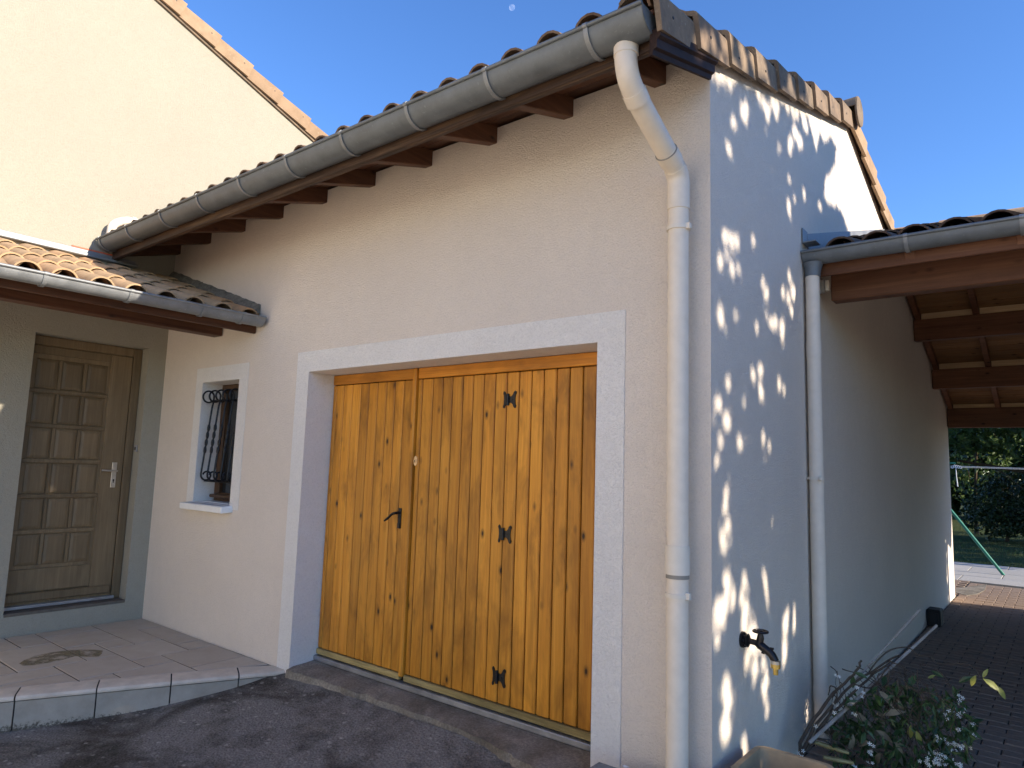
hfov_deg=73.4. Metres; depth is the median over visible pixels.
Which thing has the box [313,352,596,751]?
garage door
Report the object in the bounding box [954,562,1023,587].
garden path
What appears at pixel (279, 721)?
driveway
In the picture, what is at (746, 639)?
garden tap
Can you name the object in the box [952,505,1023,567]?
lawn
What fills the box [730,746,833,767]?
planter trough
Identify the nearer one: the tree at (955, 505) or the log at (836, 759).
the log at (836, 759)
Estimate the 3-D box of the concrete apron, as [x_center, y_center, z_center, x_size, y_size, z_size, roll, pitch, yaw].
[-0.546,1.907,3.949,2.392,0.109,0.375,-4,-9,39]
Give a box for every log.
[814,741,848,754]
[823,755,853,764]
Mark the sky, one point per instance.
(939, 84)
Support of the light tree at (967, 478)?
on the lawn at (963, 538)
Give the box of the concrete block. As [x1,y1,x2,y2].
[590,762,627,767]
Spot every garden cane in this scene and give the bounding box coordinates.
[808,624,937,744]
[855,609,920,680]
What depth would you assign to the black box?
7.05 m
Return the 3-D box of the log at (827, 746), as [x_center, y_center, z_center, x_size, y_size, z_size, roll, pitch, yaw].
[1.592,1.812,3.424,0.161,0.050,0.040,1,-7,11]
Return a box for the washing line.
[950,465,1023,486]
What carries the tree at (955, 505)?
on the lawn at (963, 538)
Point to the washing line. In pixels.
(958, 467)
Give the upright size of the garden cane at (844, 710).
0.529 m
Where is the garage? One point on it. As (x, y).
(495, 406)
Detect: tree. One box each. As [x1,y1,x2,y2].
[948,427,1023,487]
[948,428,995,515]
[950,428,1023,533]
[963,428,1023,518]
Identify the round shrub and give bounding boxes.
[959,469,1023,541]
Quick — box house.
[0,0,327,638]
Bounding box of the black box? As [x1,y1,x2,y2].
[926,606,943,626]
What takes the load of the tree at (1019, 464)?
on the lawn at (963, 538)
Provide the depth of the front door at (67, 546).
5.82 m
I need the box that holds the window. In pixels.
[180,384,238,513]
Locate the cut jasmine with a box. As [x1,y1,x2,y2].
[796,646,1004,767]
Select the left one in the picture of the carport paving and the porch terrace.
the porch terrace
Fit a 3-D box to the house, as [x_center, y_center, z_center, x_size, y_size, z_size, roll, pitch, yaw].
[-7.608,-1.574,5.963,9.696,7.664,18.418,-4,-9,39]
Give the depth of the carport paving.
5.44 m
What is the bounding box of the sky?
[183,0,1023,474]
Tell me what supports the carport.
on the carport paving
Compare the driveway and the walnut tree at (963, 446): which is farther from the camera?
the walnut tree at (963, 446)
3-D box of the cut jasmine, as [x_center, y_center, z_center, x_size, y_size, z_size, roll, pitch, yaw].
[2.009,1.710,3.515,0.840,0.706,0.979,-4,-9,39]
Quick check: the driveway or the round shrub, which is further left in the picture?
the driveway
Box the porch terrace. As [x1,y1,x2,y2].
[0,618,284,732]
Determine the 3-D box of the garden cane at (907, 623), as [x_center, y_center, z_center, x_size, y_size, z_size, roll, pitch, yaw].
[1.993,1.385,3.643,0.503,0.352,0.016,4,-7,-21]
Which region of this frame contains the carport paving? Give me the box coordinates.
[803,580,1023,767]
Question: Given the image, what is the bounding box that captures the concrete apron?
[285,660,589,767]
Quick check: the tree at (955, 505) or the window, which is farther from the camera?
the tree at (955, 505)
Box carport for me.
[800,207,1023,744]
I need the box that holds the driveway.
[0,651,514,767]
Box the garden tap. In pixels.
[739,629,780,674]
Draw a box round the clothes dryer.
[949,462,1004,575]
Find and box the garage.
[95,0,954,767]
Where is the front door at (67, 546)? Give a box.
[4,335,142,610]

